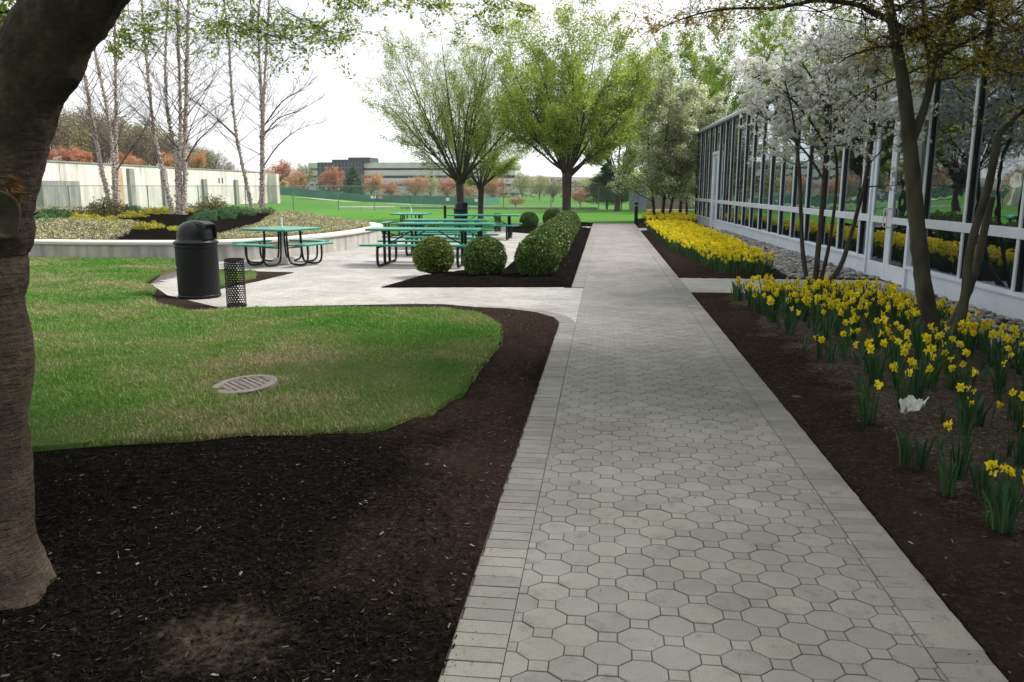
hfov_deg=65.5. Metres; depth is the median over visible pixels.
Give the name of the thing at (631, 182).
green tree
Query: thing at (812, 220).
window pane
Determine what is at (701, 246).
daffodil
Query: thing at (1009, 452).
daffodil
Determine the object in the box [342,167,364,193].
fir tree
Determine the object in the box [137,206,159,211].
gold shrub
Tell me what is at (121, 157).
red budding tree
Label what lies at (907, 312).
daffodil
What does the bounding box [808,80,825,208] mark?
window pane
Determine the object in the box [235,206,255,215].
juniper
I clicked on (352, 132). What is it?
sky
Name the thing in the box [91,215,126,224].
gold shrub
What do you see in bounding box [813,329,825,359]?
daffodil
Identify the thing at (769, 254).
daffodil
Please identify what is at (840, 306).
daffodil
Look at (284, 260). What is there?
umbrella base
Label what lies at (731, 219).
window pane
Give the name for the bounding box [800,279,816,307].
daffodil
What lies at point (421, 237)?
picnic table
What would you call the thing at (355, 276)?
patio
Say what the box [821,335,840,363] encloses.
daffodil
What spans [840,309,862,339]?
daffodil
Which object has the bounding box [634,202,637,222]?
bollard light
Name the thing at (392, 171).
office building
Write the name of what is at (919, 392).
daffodil
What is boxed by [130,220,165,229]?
gold shrub
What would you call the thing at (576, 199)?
red budding tree
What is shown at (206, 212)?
juniper
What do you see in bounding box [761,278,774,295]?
daffodil
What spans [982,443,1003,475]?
daffodil
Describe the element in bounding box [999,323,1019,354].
daffodil
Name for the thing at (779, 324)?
daffodil
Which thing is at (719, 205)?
window pane
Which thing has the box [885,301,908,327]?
daffodil
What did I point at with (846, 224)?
window pane
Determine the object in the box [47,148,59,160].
red budding tree
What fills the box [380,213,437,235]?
square picnic table
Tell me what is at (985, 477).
daffodil
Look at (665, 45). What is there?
leafy tree
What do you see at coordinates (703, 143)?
window pane
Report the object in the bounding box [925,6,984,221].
window pane
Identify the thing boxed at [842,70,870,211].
window pane
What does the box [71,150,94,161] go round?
red budding tree
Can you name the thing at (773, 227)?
window pane
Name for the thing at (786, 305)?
daffodil
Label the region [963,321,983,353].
daffodil
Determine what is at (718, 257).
daffodil
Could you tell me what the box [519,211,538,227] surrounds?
boxwood
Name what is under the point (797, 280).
daffodil
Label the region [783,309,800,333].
daffodil
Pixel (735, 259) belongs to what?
daffodil
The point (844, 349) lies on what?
daffodil
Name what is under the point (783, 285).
daffodil
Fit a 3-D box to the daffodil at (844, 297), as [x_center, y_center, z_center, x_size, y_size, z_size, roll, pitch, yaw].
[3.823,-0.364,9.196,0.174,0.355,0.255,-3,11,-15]
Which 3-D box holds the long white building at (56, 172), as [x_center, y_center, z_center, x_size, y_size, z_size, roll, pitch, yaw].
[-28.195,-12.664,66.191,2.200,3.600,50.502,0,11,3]
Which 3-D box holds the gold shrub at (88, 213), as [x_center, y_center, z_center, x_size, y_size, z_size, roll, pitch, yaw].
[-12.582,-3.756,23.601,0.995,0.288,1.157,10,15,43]
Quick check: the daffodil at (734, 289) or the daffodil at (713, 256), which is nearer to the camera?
the daffodil at (734, 289)
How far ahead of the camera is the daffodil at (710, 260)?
15.05 m
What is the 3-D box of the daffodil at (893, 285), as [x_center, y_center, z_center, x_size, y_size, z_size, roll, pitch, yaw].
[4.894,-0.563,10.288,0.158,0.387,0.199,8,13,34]
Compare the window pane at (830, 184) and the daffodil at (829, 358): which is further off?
the window pane at (830, 184)
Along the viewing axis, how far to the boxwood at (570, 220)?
22.62 m
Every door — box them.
[711,155,716,226]
[866,109,897,279]
[884,103,918,285]
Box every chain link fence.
[36,185,408,210]
[411,186,645,209]
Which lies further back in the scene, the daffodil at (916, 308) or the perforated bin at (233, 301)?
the perforated bin at (233, 301)
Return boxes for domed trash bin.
[173,220,221,299]
[453,202,467,221]
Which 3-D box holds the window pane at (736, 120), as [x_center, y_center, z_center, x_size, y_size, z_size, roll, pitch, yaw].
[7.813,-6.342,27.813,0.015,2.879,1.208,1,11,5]
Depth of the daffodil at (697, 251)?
16.40 m
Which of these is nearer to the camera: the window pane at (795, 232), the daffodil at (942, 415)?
the daffodil at (942, 415)
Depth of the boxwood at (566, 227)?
19.37 m
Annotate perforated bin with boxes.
[224,258,246,307]
[494,213,500,231]
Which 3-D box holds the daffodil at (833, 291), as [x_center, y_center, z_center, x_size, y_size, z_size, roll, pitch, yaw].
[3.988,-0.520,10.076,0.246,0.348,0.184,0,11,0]
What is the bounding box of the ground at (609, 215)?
[154,193,693,222]
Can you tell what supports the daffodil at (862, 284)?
on the flower bed at (921, 556)
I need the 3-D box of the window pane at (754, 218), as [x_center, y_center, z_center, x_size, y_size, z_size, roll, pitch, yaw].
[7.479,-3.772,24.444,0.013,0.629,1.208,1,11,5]
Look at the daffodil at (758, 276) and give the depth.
11.01 m
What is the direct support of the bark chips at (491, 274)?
on the hedge bed at (492, 280)
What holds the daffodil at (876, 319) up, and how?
on the flower bed at (921, 556)
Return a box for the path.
[500,223,947,681]
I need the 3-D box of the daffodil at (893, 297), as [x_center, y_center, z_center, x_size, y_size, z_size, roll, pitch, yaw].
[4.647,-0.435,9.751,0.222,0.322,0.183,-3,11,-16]
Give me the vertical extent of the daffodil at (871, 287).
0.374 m
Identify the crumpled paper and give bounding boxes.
[899,395,928,414]
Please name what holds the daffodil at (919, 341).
on the flower bed at (921, 556)
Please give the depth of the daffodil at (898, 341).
6.75 m
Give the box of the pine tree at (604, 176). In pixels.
[576,163,630,208]
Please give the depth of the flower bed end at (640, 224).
34.59 m
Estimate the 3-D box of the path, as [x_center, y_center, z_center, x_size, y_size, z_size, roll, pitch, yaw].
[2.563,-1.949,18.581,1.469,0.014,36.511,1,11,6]
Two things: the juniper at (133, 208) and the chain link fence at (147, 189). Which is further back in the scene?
the chain link fence at (147, 189)
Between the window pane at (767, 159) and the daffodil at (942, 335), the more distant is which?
the window pane at (767, 159)
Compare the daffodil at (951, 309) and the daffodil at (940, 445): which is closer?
the daffodil at (940, 445)
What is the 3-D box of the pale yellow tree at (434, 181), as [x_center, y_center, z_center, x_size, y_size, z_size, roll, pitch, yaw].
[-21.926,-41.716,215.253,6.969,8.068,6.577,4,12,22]
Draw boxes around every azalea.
[76,195,129,216]
[188,193,230,213]
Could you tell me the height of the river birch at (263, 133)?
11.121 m
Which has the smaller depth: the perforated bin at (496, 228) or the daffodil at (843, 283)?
the daffodil at (843, 283)
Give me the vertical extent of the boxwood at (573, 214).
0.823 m
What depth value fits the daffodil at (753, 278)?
11.09 m
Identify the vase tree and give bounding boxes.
[350,0,567,201]
[429,51,532,218]
[458,0,661,210]
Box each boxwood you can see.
[411,236,454,273]
[462,235,507,274]
[514,235,560,275]
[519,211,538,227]
[525,231,562,261]
[529,227,564,257]
[537,223,570,257]
[542,208,559,223]
[544,217,574,243]
[547,221,571,243]
[554,214,577,233]
[555,212,578,231]
[555,215,576,237]
[558,210,579,229]
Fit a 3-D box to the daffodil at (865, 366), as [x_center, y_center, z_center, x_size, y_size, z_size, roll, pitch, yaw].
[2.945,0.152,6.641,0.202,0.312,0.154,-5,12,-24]
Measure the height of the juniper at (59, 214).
0.335 m
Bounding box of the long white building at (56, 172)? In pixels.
[36,160,279,209]
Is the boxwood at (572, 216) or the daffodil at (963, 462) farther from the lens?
the boxwood at (572, 216)
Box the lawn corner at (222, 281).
[219,270,255,285]
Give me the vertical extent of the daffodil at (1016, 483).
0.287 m
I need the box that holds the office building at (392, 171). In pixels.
[308,157,520,194]
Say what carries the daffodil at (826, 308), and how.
on the flower bed at (921, 556)
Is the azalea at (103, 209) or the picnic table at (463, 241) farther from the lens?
the azalea at (103, 209)
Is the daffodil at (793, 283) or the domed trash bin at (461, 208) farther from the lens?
the domed trash bin at (461, 208)
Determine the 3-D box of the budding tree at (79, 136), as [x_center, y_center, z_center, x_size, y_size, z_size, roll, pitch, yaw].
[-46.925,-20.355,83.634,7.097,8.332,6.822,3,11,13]
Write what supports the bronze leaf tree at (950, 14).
on the flower bed at (921, 556)
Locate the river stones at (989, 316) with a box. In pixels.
[875,293,1023,365]
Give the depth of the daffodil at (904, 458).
4.48 m
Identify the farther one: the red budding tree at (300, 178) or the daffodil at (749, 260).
the red budding tree at (300, 178)
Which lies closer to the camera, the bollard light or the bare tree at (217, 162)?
the bollard light
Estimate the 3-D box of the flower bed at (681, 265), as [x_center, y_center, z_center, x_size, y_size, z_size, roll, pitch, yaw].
[4.912,-2.625,22.052,1.986,0.183,15.970,1,11,6]
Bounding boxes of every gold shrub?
[65,212,99,221]
[73,211,104,215]
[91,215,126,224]
[114,210,148,217]
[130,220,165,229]
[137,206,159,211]
[143,205,175,214]
[167,225,178,230]
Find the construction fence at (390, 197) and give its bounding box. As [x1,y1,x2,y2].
[280,187,498,204]
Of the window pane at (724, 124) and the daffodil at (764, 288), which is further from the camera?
the window pane at (724, 124)
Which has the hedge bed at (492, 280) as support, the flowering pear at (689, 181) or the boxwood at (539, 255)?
the boxwood at (539, 255)
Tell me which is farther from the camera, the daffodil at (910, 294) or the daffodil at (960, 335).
the daffodil at (910, 294)
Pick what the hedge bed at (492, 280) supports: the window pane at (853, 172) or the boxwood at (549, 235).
the boxwood at (549, 235)
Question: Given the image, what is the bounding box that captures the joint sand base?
[151,223,992,681]
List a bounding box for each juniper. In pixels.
[34,212,63,223]
[35,206,70,215]
[49,211,72,219]
[125,204,142,212]
[186,212,209,220]
[198,208,216,216]
[205,213,217,220]
[214,206,232,215]
[220,210,236,218]
[224,205,242,213]
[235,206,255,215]
[258,206,276,213]
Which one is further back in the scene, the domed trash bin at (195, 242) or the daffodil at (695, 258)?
the daffodil at (695, 258)
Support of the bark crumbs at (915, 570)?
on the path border
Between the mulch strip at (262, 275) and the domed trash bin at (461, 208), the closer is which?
the mulch strip at (262, 275)
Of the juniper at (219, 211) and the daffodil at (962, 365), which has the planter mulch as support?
the juniper at (219, 211)
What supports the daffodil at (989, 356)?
on the flower bed at (921, 556)
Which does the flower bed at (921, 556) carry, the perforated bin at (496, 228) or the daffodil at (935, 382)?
the daffodil at (935, 382)
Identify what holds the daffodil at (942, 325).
on the flower bed at (921, 556)
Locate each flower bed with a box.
[641,230,789,278]
[692,292,1023,681]
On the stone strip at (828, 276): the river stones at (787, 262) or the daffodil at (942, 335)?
the river stones at (787, 262)
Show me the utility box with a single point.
(635, 197)
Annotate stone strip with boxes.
[747,243,883,280]
[935,297,1023,369]
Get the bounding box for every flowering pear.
[607,52,731,216]
[643,79,726,214]
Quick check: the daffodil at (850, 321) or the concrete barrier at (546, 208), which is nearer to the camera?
the daffodil at (850, 321)
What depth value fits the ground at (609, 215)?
57.92 m
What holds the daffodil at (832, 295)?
on the flower bed at (921, 556)
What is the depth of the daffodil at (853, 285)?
10.83 m
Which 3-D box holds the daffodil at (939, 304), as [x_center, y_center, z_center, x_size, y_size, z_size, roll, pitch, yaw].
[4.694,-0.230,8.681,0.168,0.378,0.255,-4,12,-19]
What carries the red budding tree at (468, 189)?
on the ground at (609, 215)
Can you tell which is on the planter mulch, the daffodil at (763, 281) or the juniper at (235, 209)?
the juniper at (235, 209)
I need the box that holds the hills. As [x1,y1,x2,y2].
[288,176,650,192]
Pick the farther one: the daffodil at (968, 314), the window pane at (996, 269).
the window pane at (996, 269)
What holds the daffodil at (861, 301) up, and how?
on the flower bed at (921, 556)
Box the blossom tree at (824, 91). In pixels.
[716,0,941,288]
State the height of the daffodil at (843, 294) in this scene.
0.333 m
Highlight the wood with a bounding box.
[279,175,694,197]
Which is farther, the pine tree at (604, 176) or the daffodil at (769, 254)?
the pine tree at (604, 176)
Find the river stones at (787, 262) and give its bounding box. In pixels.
[714,230,879,278]
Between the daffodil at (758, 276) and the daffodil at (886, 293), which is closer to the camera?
the daffodil at (886, 293)
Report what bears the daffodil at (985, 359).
on the flower bed at (921, 556)
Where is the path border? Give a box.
[438,223,1008,681]
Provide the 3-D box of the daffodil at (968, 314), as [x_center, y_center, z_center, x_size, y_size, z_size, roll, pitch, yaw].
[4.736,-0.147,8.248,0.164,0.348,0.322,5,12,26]
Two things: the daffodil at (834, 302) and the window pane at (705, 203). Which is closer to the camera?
the daffodil at (834, 302)
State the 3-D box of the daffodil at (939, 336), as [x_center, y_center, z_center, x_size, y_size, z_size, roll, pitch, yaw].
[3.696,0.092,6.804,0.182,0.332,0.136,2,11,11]
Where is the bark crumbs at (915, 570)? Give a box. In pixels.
[700,307,1022,681]
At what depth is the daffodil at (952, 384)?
6.14 m
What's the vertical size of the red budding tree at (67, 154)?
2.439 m
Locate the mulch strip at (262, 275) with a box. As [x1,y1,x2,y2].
[219,269,292,288]
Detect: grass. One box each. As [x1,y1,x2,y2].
[219,269,257,279]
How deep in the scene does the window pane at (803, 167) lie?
19.20 m
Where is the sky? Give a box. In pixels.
[0,0,901,177]
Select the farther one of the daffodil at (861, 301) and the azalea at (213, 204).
the azalea at (213, 204)
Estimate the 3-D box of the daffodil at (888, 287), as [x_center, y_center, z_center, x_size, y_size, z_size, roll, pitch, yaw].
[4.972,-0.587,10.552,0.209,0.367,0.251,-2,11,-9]
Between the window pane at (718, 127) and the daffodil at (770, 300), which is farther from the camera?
the window pane at (718, 127)
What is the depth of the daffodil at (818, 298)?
9.00 m
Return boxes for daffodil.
[690,243,698,261]
[695,246,704,262]
[697,246,706,264]
[700,245,712,263]
[702,247,709,266]
[707,248,719,267]
[707,252,718,269]
[709,252,723,270]
[716,250,725,267]
[716,253,731,273]
[720,250,733,271]
[724,252,736,274]
[726,251,736,269]
[730,279,742,299]
[734,251,744,271]
[734,276,749,301]
[735,247,742,266]
[735,249,743,267]
[742,251,749,269]
[742,254,753,275]
[742,275,756,298]
[745,253,758,272]
[745,282,759,307]
[750,249,761,267]
[751,254,765,274]
[752,292,763,310]
[754,252,764,271]
[754,288,765,313]
[755,274,770,297]
[760,292,776,316]
[761,253,772,273]
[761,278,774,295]
[761,285,780,307]
[762,250,773,269]
[763,297,784,322]
[768,253,777,272]
[769,274,786,295]
[769,281,780,307]
[770,287,785,310]
[774,283,799,306]
[775,315,784,328]
[779,292,791,319]
[780,282,796,292]
[782,285,798,315]
[782,306,794,326]
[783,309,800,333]
[785,279,804,291]
[786,276,799,292]
[788,325,792,337]
[789,291,808,319]
[791,285,815,312]
[795,298,816,322]
[799,290,812,315]
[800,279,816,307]
[801,294,824,322]
[801,333,811,350]
[804,276,814,286]
[807,284,825,306]
[810,303,822,330]
[813,278,835,300]
[813,322,820,336]
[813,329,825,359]
[815,297,831,317]
[815,309,829,334]
[816,294,827,309]
[818,298,840,328]
[820,308,843,339]
[821,302,831,322]
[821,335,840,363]
[822,287,836,302]
[825,282,849,303]
[825,302,846,326]
[827,280,845,296]
[829,283,846,295]
[830,293,842,315]
[830,302,855,335]
[834,295,852,320]
[836,327,854,357]
[838,318,854,347]
[840,289,849,301]
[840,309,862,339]
[841,282,857,296]
[841,344,848,360]
[843,301,868,333]
[844,295,855,319]
[849,290,859,315]
[851,279,866,300]
[852,298,871,323]
[853,340,879,373]
[853,348,865,365]
[853,371,864,390]
[855,288,875,314]
[855,328,883,359]
[856,380,887,424]
[857,288,876,311]
[858,387,873,410]
[860,277,878,293]
[860,291,880,322]
[862,381,874,400]
[863,279,880,305]
[863,338,893,384]
[864,305,890,339]
[868,284,888,308]
[868,315,890,349]
[870,345,883,379]
[872,290,889,314]
[872,292,894,317]
[873,317,890,344]
[875,298,885,317]
[877,280,890,294]
[877,297,898,322]
[879,284,891,300]
[880,339,911,375]
[883,329,910,358]
[884,283,897,307]
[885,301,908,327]
[888,293,902,314]
[889,347,907,389]
[889,362,925,406]
[891,286,906,300]
[891,321,904,352]
[893,296,905,317]
[893,338,905,363]
[895,292,913,316]
[895,298,911,332]
[895,426,920,466]
[896,307,912,326]
[898,300,915,319]
[903,357,933,394]
[904,308,917,326]
[904,333,938,372]
[905,363,933,399]
[909,310,928,347]
[909,351,944,388]
[910,299,917,318]
[911,330,930,359]
[914,434,936,469]
[922,343,948,380]
[927,374,940,391]
[928,321,970,346]
[933,432,949,451]
[934,332,955,369]
[935,404,950,422]
[936,302,950,327]
[937,448,962,497]
[938,331,955,359]
[940,316,949,329]
[941,340,970,374]
[942,298,957,320]
[943,419,976,480]
[945,354,964,389]
[948,364,978,403]
[952,383,982,427]
[953,395,984,434]
[955,319,970,347]
[956,320,979,355]
[957,327,976,359]
[959,361,979,394]
[960,309,978,334]
[961,424,975,447]
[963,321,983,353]
[963,453,1001,500]
[964,389,1003,427]
[976,319,996,349]
[978,320,992,346]
[980,330,1002,365]
[980,363,991,381]
[980,460,1017,526]
[981,351,987,369]
[981,464,991,491]
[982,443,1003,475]
[982,475,1023,533]
[988,331,1010,368]
[989,354,1011,394]
[990,345,1011,373]
[992,329,1014,361]
[995,460,1023,516]
[997,385,1005,401]
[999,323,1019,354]
[1001,360,1023,398]
[1002,436,1016,456]
[1007,383,1023,420]
[1008,422,1023,466]
[1009,342,1023,368]
[1009,351,1021,379]
[1009,388,1023,431]
[1011,341,1023,374]
[1012,331,1023,356]
[1018,391,1023,433]
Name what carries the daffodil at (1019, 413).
on the flower bed at (921, 556)
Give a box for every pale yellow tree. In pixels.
[422,174,440,194]
[510,169,536,197]
[526,174,550,200]
[580,171,599,200]
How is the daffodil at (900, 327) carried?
on the flower bed at (921, 556)
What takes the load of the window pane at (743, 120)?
in the glass building at (757, 198)
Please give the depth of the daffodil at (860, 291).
9.97 m
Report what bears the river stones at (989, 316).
on the stone strip at (1004, 322)
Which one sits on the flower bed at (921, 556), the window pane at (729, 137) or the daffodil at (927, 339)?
the daffodil at (927, 339)
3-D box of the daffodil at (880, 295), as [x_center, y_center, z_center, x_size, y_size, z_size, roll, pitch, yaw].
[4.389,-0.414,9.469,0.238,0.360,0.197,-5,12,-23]
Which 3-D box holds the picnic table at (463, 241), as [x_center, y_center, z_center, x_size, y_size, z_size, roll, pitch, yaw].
[-1.825,-1.988,16.744,2.366,0.763,1.580,1,11,6]
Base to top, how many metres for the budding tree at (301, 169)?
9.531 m
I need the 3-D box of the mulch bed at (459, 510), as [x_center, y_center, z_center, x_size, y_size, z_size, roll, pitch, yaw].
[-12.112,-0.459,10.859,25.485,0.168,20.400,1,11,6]
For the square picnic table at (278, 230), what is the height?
0.757 m
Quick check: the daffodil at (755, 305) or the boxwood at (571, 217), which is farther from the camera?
the boxwood at (571, 217)
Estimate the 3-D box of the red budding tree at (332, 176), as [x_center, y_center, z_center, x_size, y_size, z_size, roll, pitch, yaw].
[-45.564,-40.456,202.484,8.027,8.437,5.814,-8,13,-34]
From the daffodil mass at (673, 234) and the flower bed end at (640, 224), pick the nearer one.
the daffodil mass at (673, 234)
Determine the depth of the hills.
779.86 m
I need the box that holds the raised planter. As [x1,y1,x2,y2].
[29,222,382,261]
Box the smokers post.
[444,205,446,221]
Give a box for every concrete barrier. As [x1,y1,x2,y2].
[339,206,393,208]
[400,207,596,209]
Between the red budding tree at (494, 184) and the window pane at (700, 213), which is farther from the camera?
the red budding tree at (494, 184)
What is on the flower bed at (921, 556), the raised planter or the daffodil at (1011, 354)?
the daffodil at (1011, 354)
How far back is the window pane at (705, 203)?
34.51 m
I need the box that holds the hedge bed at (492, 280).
[381,226,590,287]
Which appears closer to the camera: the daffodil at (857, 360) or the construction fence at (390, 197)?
the daffodil at (857, 360)
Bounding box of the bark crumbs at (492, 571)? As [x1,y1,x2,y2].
[444,356,553,681]
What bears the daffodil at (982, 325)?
on the flower bed at (921, 556)
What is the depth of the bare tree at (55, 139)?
78.69 m
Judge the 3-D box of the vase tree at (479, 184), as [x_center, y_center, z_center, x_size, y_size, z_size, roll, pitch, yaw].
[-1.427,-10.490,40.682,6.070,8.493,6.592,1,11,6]
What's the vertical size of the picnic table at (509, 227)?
0.763 m
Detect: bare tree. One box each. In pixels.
[50,106,77,159]
[62,104,112,162]
[67,100,124,161]
[82,117,129,162]
[113,122,162,165]
[148,132,188,166]
[167,134,203,167]
[204,147,233,169]
[216,160,238,169]
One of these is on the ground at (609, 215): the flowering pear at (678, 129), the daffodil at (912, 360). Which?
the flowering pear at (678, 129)
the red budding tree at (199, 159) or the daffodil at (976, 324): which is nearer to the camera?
the daffodil at (976, 324)
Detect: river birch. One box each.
[60,6,176,207]
[91,0,265,214]
[152,0,336,210]
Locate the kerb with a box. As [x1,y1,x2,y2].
[646,209,693,209]
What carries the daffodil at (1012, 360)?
on the flower bed at (921, 556)
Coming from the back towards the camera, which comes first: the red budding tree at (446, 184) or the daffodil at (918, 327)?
the red budding tree at (446, 184)
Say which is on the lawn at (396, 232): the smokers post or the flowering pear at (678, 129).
the smokers post
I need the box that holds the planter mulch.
[33,209,273,239]
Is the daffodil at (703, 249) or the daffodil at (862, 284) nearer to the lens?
the daffodil at (862, 284)
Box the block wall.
[646,197,693,208]
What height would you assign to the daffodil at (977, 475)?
0.270 m
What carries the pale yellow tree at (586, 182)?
on the ground at (609, 215)
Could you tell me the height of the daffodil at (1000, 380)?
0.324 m
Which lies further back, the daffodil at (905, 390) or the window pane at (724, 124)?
the window pane at (724, 124)
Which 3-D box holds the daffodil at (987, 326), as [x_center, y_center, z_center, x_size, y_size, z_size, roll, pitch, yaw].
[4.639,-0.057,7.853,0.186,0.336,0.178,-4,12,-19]
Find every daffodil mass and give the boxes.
[642,210,698,223]
[645,219,748,259]
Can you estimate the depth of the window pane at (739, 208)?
27.11 m
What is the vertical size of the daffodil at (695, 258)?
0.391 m
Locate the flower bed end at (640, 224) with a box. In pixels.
[634,217,657,227]
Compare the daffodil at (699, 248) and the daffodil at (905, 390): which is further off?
the daffodil at (699, 248)
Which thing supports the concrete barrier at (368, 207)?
on the ground at (609, 215)
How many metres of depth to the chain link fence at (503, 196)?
59.84 m
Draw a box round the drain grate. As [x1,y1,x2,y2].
[212,374,277,394]
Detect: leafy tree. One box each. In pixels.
[578,33,676,210]
[610,20,731,196]
[668,0,815,119]
[741,4,877,95]
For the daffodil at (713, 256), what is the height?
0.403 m
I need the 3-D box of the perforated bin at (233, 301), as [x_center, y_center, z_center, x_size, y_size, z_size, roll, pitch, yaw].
[-3.763,-0.792,10.838,0.266,0.654,0.264,-6,14,-29]
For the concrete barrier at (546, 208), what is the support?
on the ground at (609, 215)
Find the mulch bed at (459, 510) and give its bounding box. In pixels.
[0,274,558,681]
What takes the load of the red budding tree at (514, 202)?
on the ground at (609, 215)
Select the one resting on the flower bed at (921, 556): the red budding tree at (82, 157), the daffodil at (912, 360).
the daffodil at (912, 360)
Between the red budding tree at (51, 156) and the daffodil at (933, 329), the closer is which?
the daffodil at (933, 329)
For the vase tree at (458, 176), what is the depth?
34.76 m
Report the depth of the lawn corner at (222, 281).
14.00 m
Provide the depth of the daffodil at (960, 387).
5.14 m
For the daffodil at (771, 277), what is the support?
on the flower bed at (921, 556)
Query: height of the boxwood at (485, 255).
0.737 m
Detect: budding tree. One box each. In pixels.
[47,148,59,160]
[50,108,99,157]
[52,145,81,161]
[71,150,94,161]
[93,110,147,157]
[111,152,135,163]
[123,118,177,164]
[124,156,145,164]
[126,122,176,165]
[157,150,174,166]
[182,142,218,168]
[188,148,206,167]
[267,159,293,186]
[285,169,307,187]
[290,160,317,188]
[316,166,344,191]
[361,170,385,194]
[380,181,398,194]
[399,173,432,195]
[436,177,455,196]
[464,184,477,197]
[470,177,509,196]
[507,197,526,206]
[540,179,561,201]
[571,188,588,206]
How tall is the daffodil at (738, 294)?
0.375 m
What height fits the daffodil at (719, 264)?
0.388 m
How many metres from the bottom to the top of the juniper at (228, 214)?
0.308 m
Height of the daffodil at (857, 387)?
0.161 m
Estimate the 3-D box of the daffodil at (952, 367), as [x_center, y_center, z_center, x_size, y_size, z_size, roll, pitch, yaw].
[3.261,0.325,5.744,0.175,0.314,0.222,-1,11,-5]
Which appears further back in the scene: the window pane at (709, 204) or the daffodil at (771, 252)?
the window pane at (709, 204)
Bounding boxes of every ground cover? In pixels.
[34,205,300,212]
[34,217,139,239]
[216,210,369,239]
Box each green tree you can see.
[600,167,642,209]
[634,163,669,196]
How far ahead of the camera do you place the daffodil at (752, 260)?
14.55 m
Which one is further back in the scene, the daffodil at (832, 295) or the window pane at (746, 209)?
the window pane at (746, 209)
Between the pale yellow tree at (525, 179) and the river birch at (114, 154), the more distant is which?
the pale yellow tree at (525, 179)
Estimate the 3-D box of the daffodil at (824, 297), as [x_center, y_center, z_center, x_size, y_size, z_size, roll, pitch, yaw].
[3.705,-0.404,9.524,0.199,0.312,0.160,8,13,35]
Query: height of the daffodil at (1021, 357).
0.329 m
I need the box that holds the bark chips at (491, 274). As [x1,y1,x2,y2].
[383,226,588,286]
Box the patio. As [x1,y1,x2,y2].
[152,225,915,322]
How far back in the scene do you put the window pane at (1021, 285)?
9.57 m
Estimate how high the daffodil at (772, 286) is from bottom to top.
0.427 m
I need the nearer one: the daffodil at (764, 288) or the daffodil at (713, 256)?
the daffodil at (764, 288)
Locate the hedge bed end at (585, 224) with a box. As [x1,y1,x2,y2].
[580,222,592,226]
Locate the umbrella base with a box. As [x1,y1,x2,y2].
[273,217,293,264]
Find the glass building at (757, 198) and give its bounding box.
[694,0,1023,321]
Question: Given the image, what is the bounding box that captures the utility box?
[629,190,646,209]
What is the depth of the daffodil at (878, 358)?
6.43 m
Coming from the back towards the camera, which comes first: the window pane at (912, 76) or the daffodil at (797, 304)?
the window pane at (912, 76)
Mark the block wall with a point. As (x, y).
(658, 202)
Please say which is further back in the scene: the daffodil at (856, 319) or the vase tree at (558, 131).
the vase tree at (558, 131)
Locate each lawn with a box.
[27,259,499,451]
[357,220,516,233]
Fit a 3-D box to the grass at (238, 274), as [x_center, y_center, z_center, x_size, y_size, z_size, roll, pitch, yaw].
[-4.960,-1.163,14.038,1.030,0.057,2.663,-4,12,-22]
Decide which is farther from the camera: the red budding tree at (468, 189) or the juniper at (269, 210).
the red budding tree at (468, 189)
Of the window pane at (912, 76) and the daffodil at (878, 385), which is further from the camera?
the window pane at (912, 76)
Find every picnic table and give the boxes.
[232,226,332,266]
[359,227,482,267]
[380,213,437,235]
[391,222,498,255]
[399,218,493,248]
[444,214,521,239]
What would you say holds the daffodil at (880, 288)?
on the flower bed at (921, 556)
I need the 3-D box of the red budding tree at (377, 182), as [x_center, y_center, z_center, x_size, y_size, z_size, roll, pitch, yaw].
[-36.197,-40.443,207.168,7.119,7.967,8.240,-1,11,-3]
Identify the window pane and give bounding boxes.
[696,134,700,197]
[699,201,701,215]
[700,132,705,197]
[704,130,709,198]
[704,202,706,216]
[708,202,710,217]
[709,127,714,198]
[716,125,719,150]
[718,203,721,219]
[719,122,725,199]
[723,204,727,221]
[724,120,731,200]
[729,205,734,222]
[730,116,738,200]
[736,206,741,224]
[737,113,746,201]
[743,207,749,226]
[744,109,754,202]
[751,208,757,228]
[752,106,763,203]
[760,209,767,230]
[761,101,773,203]
[769,210,778,233]
[771,96,784,204]
[780,211,790,235]
[782,89,798,206]
[792,213,803,238]
[794,83,812,207]
[806,214,818,242]
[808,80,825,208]
[822,216,837,247]
[824,69,846,210]
[840,218,858,252]
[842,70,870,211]
[861,221,866,253]
[864,120,872,213]
[877,27,936,100]
[920,101,930,189]
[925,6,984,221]
[926,228,960,276]
[967,233,1016,289]
[969,0,1023,226]
[1018,250,1023,292]
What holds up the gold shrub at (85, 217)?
on the planter mulch
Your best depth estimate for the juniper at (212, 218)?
22.00 m
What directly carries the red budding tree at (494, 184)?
on the ground at (609, 215)
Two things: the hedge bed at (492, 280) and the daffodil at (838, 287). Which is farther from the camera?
the hedge bed at (492, 280)
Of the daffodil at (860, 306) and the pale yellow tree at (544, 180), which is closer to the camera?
the daffodil at (860, 306)
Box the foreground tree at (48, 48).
[0,0,541,609]
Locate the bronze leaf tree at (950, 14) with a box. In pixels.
[603,0,1023,347]
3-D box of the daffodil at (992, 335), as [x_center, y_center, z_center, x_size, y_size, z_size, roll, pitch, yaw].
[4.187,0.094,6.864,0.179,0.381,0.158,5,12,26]

